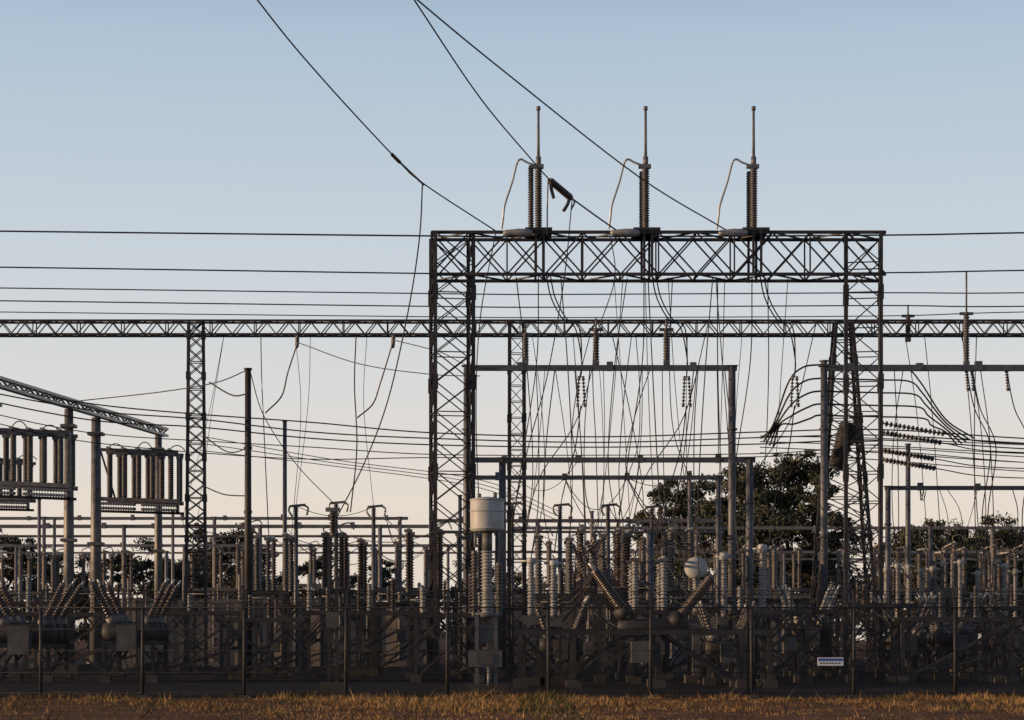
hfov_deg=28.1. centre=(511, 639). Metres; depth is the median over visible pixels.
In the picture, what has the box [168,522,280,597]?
tree
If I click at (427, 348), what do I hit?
jumper cable
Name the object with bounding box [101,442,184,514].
disconnector switch
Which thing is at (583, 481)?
jumper cable
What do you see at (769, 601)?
steel equipment stand
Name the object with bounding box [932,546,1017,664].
disconnector switch
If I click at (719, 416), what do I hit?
jumper cable
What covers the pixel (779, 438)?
jumper cable
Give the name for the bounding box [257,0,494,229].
overhead power line
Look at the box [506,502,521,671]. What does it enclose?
earthing switch
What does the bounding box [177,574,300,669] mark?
steel equipment stand
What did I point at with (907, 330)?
surge arrester
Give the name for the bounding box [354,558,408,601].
tree
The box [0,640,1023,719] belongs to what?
ground
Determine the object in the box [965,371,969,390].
suspension insulator string
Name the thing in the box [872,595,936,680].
circuit breaker
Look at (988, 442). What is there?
overhead power line
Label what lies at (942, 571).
current transformer
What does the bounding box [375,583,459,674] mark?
steel equipment stand
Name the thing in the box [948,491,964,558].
jumper cable
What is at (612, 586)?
jumper cable
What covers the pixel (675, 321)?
jumper cable
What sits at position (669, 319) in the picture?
jumper cable
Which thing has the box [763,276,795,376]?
jumper cable
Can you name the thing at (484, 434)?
overhead power line
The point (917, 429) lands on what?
suspension insulator string
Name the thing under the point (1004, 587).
current transformer
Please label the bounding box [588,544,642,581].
jumper cable
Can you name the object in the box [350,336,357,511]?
jumper cable
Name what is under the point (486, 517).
voltage transformer
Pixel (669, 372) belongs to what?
jumper cable
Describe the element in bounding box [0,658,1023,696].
gravel yard
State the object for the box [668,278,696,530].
jumper cable
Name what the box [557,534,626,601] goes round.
jumper cable
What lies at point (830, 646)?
steel equipment stand
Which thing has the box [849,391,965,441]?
jumper cable
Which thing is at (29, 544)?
steel portal frame
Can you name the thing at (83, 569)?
disconnector switch
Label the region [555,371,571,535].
jumper cable
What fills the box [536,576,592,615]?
jumper cable
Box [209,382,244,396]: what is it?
jumper cable
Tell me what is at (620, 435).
jumper cable
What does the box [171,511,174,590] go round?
steel post
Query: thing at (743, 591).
jumper cable
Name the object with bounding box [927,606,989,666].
steel equipment stand
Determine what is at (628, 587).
jumper cable
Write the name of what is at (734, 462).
jumper cable
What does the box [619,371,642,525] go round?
jumper cable
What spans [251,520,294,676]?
disconnector switch
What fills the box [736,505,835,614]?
eucalyptus tree
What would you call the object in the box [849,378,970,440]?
jumper cable
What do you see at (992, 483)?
jumper cable
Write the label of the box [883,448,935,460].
suspension insulator string
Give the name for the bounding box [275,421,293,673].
steel post
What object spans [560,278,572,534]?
jumper cable
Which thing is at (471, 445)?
overhead power line
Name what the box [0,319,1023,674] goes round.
lattice bus gantry
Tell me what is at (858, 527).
steel portal frame
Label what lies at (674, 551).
jumper cable
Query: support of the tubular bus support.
on the gravel yard at (385, 684)
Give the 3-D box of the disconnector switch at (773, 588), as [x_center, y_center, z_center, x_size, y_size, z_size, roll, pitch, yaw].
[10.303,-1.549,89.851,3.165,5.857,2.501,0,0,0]
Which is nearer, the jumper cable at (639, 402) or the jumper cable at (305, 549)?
the jumper cable at (305, 549)
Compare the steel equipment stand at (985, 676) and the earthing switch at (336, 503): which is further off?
the earthing switch at (336, 503)
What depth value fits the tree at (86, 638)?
195.50 m
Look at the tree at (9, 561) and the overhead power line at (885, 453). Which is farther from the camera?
the tree at (9, 561)
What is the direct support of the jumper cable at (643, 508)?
attached to the steel portal frame at (718, 515)
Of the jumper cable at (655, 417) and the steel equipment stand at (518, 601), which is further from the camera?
the steel equipment stand at (518, 601)
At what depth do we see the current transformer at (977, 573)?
79.17 m
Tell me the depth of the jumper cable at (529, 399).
77.68 m
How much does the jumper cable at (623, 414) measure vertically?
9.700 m
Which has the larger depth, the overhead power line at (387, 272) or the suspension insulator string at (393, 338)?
the suspension insulator string at (393, 338)
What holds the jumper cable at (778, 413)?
hanging from the lattice gantry at (650, 235)
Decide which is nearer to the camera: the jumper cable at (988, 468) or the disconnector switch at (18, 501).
the jumper cable at (988, 468)
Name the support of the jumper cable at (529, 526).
attached to the steel portal frame at (718, 515)
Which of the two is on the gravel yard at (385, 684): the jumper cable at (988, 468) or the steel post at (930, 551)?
the steel post at (930, 551)
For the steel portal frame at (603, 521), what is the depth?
97.92 m
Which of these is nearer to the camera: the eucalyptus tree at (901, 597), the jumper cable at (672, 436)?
the jumper cable at (672, 436)
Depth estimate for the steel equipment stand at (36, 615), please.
73.15 m
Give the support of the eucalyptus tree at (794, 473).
on the ground at (723, 716)
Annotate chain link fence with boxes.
[0,589,1023,697]
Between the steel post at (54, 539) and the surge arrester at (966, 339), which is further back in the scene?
the steel post at (54, 539)
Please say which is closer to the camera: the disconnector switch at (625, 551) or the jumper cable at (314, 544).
the disconnector switch at (625, 551)
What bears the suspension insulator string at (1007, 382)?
hanging from the steel portal frame at (824, 428)
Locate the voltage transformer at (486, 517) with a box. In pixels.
[465,493,508,692]
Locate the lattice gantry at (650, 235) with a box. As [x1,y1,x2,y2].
[428,227,887,680]
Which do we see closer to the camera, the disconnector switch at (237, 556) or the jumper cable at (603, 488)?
the jumper cable at (603, 488)
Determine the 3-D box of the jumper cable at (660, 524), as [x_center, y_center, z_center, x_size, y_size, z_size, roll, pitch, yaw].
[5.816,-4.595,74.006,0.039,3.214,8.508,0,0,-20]
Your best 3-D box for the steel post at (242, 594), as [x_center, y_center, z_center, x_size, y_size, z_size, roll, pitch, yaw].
[-6.287,0.039,47.900,0.118,2.622,0.112,0,0,0]
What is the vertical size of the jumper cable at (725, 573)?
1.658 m
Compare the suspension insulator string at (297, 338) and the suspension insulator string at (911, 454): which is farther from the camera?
the suspension insulator string at (297, 338)
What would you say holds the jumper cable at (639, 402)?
attached to the steel portal frame at (718, 515)
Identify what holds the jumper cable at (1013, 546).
attached to the steel portal frame at (918, 487)
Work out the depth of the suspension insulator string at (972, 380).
75.96 m
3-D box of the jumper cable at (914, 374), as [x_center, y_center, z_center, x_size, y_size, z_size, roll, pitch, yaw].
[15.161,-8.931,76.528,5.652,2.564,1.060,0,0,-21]
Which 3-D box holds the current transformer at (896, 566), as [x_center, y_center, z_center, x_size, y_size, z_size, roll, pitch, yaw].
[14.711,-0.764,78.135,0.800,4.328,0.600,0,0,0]
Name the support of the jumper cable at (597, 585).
attached to the circuit breaker at (556, 639)
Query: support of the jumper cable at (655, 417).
attached to the disconnector switch at (661, 569)
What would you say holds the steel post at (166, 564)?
on the gravel yard at (385, 684)
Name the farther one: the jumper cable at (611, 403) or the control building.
the control building
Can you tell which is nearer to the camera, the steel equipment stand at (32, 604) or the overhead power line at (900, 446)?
the overhead power line at (900, 446)
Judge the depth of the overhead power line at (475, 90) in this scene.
59.52 m
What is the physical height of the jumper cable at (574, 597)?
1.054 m
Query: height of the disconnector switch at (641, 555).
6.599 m
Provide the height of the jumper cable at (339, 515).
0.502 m
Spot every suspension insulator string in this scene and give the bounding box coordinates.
[295,335,299,347]
[391,335,395,347]
[576,376,585,406]
[682,376,691,406]
[790,376,799,406]
[883,421,946,435]
[883,430,943,444]
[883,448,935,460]
[883,457,937,470]
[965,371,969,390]
[970,371,974,390]
[1005,371,1009,390]
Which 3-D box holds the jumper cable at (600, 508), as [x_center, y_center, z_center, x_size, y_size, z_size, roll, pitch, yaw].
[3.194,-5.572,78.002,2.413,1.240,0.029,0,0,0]
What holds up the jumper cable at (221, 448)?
attached to the steel post at (247, 549)
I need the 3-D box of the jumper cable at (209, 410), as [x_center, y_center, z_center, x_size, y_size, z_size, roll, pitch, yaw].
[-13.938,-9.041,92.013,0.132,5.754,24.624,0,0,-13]
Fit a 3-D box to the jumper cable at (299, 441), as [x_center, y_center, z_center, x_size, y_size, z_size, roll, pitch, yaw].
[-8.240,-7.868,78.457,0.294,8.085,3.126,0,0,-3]
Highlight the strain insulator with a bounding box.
[547,178,574,233]
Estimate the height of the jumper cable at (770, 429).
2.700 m
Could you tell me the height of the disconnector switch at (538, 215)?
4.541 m
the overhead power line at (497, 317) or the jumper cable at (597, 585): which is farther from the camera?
the overhead power line at (497, 317)
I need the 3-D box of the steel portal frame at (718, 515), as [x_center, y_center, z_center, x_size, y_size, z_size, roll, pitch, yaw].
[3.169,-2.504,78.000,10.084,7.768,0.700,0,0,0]
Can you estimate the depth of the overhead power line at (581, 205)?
68.23 m
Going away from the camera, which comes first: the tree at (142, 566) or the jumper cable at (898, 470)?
the jumper cable at (898, 470)
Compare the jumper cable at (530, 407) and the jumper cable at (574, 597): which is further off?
the jumper cable at (530, 407)
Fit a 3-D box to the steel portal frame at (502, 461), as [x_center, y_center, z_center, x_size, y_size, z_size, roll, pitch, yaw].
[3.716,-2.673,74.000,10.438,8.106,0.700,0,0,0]
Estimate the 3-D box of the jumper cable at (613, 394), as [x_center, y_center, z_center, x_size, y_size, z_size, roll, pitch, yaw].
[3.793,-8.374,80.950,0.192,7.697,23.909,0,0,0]
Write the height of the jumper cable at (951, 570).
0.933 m
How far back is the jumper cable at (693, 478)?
64.28 m
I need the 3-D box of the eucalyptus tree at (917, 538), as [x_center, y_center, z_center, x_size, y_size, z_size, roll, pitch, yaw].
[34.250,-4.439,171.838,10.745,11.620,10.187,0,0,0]
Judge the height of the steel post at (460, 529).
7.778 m
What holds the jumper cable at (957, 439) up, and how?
attached to the jumper cable at (798, 412)
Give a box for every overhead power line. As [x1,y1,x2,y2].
[0,230,1023,237]
[0,266,1023,273]
[0,287,1023,294]
[0,300,1023,307]
[0,311,1023,317]
[0,394,1023,442]
[0,402,1023,448]
[0,415,1023,456]
[0,424,1017,461]
[35,394,1023,438]
[200,450,555,519]
[201,436,556,510]
[206,444,557,515]
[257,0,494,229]
[414,0,550,181]
[417,0,724,229]
[574,199,616,229]
[760,435,1023,444]
[760,441,1023,453]
[760,447,1023,462]
[760,452,1023,471]
[936,459,1023,468]
[938,468,1023,478]
[944,443,1023,452]
[949,434,1023,443]
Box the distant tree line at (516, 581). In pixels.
[8,547,1023,649]
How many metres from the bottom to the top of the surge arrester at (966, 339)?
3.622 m
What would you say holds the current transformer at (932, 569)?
on the gravel yard at (385, 684)
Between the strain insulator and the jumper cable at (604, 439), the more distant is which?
the jumper cable at (604, 439)
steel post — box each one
[30,499,41,668]
[50,519,56,663]
[164,551,174,669]
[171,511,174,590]
[241,586,244,691]
[244,368,258,676]
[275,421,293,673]
[458,495,462,668]
[478,532,486,668]
[584,511,593,668]
[681,471,691,668]
[746,586,749,694]
[819,360,832,668]
[905,443,912,668]
[928,527,932,662]
[954,586,957,691]
[988,533,994,666]
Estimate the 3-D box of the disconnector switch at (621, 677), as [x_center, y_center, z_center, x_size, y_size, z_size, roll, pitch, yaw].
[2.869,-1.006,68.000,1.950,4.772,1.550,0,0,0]
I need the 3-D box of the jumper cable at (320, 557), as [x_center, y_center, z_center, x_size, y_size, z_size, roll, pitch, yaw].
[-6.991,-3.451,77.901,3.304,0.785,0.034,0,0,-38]
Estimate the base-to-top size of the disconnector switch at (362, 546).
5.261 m
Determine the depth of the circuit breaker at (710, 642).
61.17 m
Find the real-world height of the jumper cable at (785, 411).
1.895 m
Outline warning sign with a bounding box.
[817,657,842,665]
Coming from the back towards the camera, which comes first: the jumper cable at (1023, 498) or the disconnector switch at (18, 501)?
the disconnector switch at (18, 501)
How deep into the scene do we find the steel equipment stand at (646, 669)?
83.15 m
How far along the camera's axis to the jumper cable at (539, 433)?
77.15 m
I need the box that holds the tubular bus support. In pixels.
[0,376,170,678]
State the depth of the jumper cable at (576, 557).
64.39 m
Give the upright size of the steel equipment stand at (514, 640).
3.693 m
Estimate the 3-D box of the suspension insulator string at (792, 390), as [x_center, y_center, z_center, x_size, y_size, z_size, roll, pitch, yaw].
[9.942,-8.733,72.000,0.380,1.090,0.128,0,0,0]
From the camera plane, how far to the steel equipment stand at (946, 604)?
83.16 m
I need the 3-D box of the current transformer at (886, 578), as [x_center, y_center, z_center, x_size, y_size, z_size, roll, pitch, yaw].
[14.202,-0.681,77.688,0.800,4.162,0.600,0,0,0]
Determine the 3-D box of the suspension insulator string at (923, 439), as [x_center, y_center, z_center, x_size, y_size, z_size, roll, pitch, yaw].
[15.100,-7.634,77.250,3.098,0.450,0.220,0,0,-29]
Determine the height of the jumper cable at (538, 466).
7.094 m
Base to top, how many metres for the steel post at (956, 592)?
2.622 m
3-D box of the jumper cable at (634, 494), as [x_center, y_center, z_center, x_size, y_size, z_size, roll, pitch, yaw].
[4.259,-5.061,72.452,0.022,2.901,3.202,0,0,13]
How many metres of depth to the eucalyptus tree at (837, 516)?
147.19 m
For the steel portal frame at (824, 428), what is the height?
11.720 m
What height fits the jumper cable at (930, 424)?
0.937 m
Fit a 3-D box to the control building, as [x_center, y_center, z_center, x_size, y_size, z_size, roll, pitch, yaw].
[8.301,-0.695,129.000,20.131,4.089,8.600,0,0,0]
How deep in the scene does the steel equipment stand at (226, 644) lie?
67.16 m
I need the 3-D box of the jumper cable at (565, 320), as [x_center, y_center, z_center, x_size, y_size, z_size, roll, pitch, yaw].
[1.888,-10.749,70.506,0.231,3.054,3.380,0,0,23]
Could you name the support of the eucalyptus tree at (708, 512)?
on the ground at (723, 716)
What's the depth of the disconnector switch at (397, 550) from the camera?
95.05 m
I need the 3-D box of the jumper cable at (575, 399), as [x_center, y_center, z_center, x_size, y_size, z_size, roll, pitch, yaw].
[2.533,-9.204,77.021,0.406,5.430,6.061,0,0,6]
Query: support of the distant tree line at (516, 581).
on the ground at (723, 716)
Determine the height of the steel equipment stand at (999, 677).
3.051 m
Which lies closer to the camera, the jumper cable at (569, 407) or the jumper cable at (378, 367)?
the jumper cable at (569, 407)
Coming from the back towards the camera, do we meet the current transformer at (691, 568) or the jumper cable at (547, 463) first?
the jumper cable at (547, 463)
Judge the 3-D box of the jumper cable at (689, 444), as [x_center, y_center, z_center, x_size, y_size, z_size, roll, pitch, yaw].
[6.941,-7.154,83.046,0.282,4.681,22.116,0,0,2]
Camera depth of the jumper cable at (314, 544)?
75.75 m
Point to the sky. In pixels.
(195, 116)
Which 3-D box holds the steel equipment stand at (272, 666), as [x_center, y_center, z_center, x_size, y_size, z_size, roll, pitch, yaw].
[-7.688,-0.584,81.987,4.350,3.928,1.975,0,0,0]
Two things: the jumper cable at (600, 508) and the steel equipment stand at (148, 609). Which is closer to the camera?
the jumper cable at (600, 508)
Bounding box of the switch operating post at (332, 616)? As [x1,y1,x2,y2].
[320,507,343,691]
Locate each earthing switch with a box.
[288,504,308,671]
[328,501,348,671]
[366,504,385,601]
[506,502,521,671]
[552,503,572,671]
[600,503,619,670]
[644,505,664,606]
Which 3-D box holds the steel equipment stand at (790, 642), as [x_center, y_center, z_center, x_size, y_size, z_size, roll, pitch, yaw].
[8.000,-0.141,63.987,2.550,3.043,1.975,0,0,0]
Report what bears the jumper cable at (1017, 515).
attached to the steel portal frame at (918, 487)
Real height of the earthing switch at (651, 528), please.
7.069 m
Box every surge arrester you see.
[519,323,532,364]
[589,318,602,364]
[659,318,673,364]
[901,306,914,341]
[959,272,972,364]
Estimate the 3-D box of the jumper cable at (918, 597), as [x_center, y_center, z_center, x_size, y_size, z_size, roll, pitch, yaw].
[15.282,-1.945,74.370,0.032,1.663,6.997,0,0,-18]
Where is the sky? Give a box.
[0,0,1023,639]
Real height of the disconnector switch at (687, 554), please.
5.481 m
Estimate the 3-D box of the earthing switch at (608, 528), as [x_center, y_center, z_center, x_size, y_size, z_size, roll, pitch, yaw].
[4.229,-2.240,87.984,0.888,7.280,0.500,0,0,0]
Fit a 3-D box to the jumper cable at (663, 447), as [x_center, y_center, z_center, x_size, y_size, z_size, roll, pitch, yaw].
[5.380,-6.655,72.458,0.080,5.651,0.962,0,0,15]
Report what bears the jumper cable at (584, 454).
hanging from the steel portal frame at (692, 366)
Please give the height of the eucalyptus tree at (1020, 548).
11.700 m
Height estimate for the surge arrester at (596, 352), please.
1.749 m
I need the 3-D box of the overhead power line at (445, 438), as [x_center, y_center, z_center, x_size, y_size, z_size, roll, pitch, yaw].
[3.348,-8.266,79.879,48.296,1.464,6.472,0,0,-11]
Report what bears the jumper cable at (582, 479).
attached to the lattice bus gantry at (508, 323)
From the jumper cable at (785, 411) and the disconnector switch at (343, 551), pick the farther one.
the jumper cable at (785, 411)
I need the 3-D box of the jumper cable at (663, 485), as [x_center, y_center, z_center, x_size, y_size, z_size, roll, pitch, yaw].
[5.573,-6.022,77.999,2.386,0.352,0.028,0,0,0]
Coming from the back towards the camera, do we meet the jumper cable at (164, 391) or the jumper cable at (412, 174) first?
the jumper cable at (164, 391)
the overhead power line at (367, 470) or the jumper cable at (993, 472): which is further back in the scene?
the overhead power line at (367, 470)
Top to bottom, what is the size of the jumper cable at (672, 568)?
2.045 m
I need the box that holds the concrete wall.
[102,598,425,665]
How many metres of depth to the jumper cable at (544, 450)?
69.11 m
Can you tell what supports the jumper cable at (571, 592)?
attached to the circuit breaker at (705, 584)
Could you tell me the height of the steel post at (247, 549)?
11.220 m
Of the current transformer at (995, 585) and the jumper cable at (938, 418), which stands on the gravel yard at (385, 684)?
the current transformer at (995, 585)
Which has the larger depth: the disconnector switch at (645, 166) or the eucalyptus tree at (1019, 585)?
the eucalyptus tree at (1019, 585)
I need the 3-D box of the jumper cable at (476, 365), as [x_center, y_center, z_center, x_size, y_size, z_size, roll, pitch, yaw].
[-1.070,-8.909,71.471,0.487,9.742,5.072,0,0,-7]
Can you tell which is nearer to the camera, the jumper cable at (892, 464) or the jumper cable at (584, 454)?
the jumper cable at (584, 454)
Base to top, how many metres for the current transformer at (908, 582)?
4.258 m
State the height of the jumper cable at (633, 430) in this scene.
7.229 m
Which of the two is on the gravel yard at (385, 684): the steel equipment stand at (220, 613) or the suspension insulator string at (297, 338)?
the steel equipment stand at (220, 613)
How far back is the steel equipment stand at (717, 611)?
75.13 m
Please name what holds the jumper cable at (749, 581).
attached to the circuit breaker at (705, 584)
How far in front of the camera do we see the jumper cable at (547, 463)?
76.30 m
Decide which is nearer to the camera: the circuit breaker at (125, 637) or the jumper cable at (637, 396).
the circuit breaker at (125, 637)
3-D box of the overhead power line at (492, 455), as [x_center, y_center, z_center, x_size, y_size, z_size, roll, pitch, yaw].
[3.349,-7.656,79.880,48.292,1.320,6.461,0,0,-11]
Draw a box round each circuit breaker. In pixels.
[0,578,84,682]
[88,578,181,682]
[513,562,777,687]
[534,595,589,684]
[695,601,755,684]
[777,584,839,677]
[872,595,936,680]
[917,592,987,679]
[980,592,1023,678]
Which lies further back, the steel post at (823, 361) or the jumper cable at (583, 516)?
the steel post at (823, 361)
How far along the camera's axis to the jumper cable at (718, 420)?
72.99 m
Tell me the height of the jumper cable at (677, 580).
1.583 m
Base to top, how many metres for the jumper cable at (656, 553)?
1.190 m
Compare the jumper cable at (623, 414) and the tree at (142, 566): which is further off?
the tree at (142, 566)
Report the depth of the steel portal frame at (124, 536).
99.92 m
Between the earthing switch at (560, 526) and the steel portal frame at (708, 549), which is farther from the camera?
the steel portal frame at (708, 549)
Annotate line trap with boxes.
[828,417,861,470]
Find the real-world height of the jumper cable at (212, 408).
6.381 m
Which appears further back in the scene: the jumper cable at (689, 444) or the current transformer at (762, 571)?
the jumper cable at (689, 444)
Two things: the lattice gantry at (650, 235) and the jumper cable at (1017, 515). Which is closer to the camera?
the lattice gantry at (650, 235)
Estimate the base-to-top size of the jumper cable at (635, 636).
1.093 m
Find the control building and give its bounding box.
[488,595,809,661]
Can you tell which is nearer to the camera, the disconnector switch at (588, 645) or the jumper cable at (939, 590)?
the disconnector switch at (588, 645)
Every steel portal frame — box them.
[0,514,407,666]
[0,522,428,667]
[0,542,477,662]
[424,516,715,667]
[457,362,737,677]
[471,472,727,671]
[475,454,759,676]
[492,548,1022,662]
[514,524,1023,664]
[813,361,1023,675]
[883,483,1023,668]
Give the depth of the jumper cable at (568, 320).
70.29 m
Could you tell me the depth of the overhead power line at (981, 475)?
78.86 m
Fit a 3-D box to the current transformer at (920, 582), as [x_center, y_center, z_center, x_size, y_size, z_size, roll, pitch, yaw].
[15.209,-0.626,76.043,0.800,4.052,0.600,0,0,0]
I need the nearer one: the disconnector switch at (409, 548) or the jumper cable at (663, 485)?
the disconnector switch at (409, 548)
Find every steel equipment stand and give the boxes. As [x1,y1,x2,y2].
[0,577,60,671]
[19,578,122,677]
[89,578,198,671]
[147,594,250,678]
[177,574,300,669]
[215,595,310,680]
[263,576,368,673]
[298,574,432,679]
[300,603,416,663]
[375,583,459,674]
[410,573,484,681]
[471,599,557,676]
[489,576,595,668]
[549,568,653,671]
[669,574,740,671]
[691,568,800,673]
[724,586,812,683]
[758,609,841,678]
[798,578,896,665]
[838,569,914,681]
[865,580,974,669]
[886,586,1019,683]
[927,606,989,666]
[979,584,1023,681]
[986,567,1023,668]
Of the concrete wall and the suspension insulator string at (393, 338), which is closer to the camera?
the suspension insulator string at (393, 338)
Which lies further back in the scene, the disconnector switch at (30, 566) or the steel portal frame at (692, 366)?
the disconnector switch at (30, 566)
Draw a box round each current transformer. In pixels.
[522,558,540,685]
[540,560,564,685]
[684,557,707,682]
[711,552,732,679]
[753,544,775,681]
[883,567,896,673]
[890,563,904,668]
[902,564,915,671]
[914,569,932,671]
[926,566,939,652]
[931,561,949,671]
[948,559,971,674]
[968,570,989,673]
[988,559,1001,668]
[994,563,1017,675]
[1007,569,1022,670]
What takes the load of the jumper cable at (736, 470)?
attached to the steel portal frame at (692, 366)
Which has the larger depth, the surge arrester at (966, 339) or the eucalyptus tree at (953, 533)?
the eucalyptus tree at (953, 533)
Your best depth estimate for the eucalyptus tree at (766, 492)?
150.55 m
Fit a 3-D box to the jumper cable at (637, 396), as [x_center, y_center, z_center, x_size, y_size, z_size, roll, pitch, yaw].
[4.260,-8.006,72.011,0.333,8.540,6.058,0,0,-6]
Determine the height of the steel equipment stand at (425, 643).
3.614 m
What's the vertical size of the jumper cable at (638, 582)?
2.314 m
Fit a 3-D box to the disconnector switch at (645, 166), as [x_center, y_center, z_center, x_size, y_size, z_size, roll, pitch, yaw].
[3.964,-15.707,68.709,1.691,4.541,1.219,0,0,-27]
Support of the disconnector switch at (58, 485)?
on the tubular bus support
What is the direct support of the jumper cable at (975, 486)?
attached to the circuit breaker at (1021, 642)
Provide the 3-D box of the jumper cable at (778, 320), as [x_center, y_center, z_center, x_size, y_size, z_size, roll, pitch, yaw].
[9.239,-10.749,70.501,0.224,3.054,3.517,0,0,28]
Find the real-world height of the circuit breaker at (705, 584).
3.602 m
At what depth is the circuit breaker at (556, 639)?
61.12 m
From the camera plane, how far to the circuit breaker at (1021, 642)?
69.13 m
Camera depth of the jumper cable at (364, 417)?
83.47 m
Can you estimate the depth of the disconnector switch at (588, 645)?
65.03 m
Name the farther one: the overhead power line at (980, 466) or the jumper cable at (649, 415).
the overhead power line at (980, 466)
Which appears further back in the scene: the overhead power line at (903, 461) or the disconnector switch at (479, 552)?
the disconnector switch at (479, 552)
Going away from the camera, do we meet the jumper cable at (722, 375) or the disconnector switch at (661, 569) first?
the disconnector switch at (661, 569)
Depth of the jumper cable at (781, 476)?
73.09 m
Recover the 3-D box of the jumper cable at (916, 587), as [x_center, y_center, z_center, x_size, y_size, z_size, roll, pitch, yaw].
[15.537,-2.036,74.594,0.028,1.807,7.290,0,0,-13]
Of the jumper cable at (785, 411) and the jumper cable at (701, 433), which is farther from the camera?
the jumper cable at (785, 411)
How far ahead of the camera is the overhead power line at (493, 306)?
76.98 m
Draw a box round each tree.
[0,532,41,649]
[18,551,89,643]
[61,554,120,653]
[102,538,190,601]
[153,542,211,596]
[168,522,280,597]
[229,543,304,597]
[298,555,357,601]
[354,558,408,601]
[450,556,506,639]
[629,473,726,593]
[631,510,681,594]
[674,502,757,593]
[699,461,804,593]
[713,450,877,600]
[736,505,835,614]
[783,471,863,649]
[856,544,917,618]
[859,518,981,630]
[900,518,989,628]
[911,547,987,627]
[947,510,1023,616]
[947,544,1023,636]
[997,530,1023,631]
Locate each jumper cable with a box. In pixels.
[80,371,244,400]
[182,336,223,517]
[197,337,223,521]
[203,486,244,495]
[204,436,243,452]
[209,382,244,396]
[251,375,335,505]
[260,336,268,535]
[265,342,297,412]
[277,541,334,549]
[290,536,356,545]
[291,335,300,534]
[294,541,357,558]
[296,336,310,503]
[298,342,479,375]
[299,507,371,515]
[337,185,422,515]
[345,534,428,542]
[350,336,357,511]
[357,340,393,417]
[363,338,373,505]
[387,519,424,546]
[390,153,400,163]
[394,340,465,364]
[401,162,424,185]
[476,234,495,492]
[506,463,575,490]
[506,494,574,539]
[511,276,538,537]
[512,200,572,519]
[516,277,532,522]
[522,324,602,551]
[526,371,544,525]
[531,336,544,557]
[531,371,538,556]
[536,541,598,561]
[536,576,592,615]
[537,576,591,606]
[538,575,591,603]
[543,371,554,537]
[543,538,601,616]
[545,538,624,610]
[546,276,582,377]
[549,561,631,603]
[550,276,581,376]
[554,405,580,550]
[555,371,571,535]
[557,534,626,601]
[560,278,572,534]
[565,479,622,537]
[567,480,625,509]
[572,335,589,454]
[572,548,654,587]
[573,336,584,597]
[574,371,585,600]
[574,541,654,563]
[584,371,598,534]
[588,543,694,608]
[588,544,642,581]
[588,562,657,602]
[588,604,698,636]
[589,608,700,637]
[592,235,615,527]
[594,278,622,532]
[595,371,603,568]
[595,371,604,531]
[608,278,627,527]
[612,335,643,536]
[614,279,631,556]
[618,276,644,526]
[618,335,631,531]
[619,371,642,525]
[625,371,649,474]
[626,463,639,528]
[628,479,723,552]
[628,480,666,528]
[629,335,639,471]
[630,536,667,562]
[631,324,707,535]
[631,539,719,553]
[632,480,683,485]
[637,535,685,585]
[645,278,658,551]
[647,277,663,555]
[651,276,687,377]
[655,276,687,376]
[659,405,686,551]
[662,371,666,527]
[665,561,700,606]
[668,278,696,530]
[668,371,693,528]
[669,277,688,475]
[670,371,696,527]
[675,545,756,574]
[686,336,696,586]
[693,371,710,574]
[697,278,712,603]
[707,611,745,618]
[713,546,761,600]
[715,277,724,546]
[715,277,744,605]
[717,278,724,543]
[717,381,718,457]
[724,278,752,537]
[724,371,745,533]
[727,560,782,605]
[733,338,745,594]
[736,326,815,551]
[753,277,768,525]
[760,277,795,377]
[760,364,839,438]
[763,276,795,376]
[763,377,842,440]
[766,390,842,443]
[767,405,794,551]
[769,403,843,445]
[772,414,843,447]
[774,280,787,543]
[848,404,961,443]
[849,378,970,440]
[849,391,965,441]
[850,416,957,444]
[888,569,980,608]
[892,371,902,545]
[894,371,898,562]
[899,565,978,606]
[906,342,926,540]
[909,565,980,599]
[910,371,974,438]
[921,553,982,570]
[923,569,1023,600]
[924,335,942,560]
[930,490,948,594]
[939,570,1012,581]
[943,490,977,560]
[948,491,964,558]
[961,336,985,593]
[962,335,983,595]
[967,373,990,564]
[973,373,996,564]
[974,335,977,569]
[980,371,993,595]
[998,526,1023,559]
[1007,373,1023,564]
[1010,490,1017,552]
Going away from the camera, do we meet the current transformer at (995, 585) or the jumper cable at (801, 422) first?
the jumper cable at (801, 422)
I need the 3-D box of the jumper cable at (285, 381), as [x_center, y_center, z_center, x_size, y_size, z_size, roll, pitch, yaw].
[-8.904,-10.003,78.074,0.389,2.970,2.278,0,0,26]
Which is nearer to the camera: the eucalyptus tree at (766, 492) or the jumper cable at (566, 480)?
the jumper cable at (566, 480)
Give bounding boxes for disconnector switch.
[0,421,77,500]
[0,455,36,510]
[0,546,56,666]
[54,545,134,667]
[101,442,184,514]
[183,536,243,665]
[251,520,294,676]
[288,541,352,648]
[317,522,353,677]
[353,537,378,675]
[370,537,428,668]
[404,521,451,678]
[452,532,498,668]
[501,106,543,236]
[521,527,604,665]
[534,528,607,681]
[568,538,628,680]
[575,519,630,677]
[608,106,650,236]
[615,522,640,676]
[618,526,705,668]
[626,546,678,683]
[662,522,694,678]
[709,537,784,670]
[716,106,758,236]
[773,539,843,667]
[870,534,963,664]
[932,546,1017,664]
[981,539,1023,661]
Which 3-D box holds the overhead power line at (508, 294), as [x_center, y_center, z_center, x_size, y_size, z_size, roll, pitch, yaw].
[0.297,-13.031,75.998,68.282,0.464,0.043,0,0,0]
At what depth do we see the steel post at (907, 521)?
87.92 m
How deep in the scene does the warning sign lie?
47.33 m
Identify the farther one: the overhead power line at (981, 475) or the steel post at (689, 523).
the steel post at (689, 523)

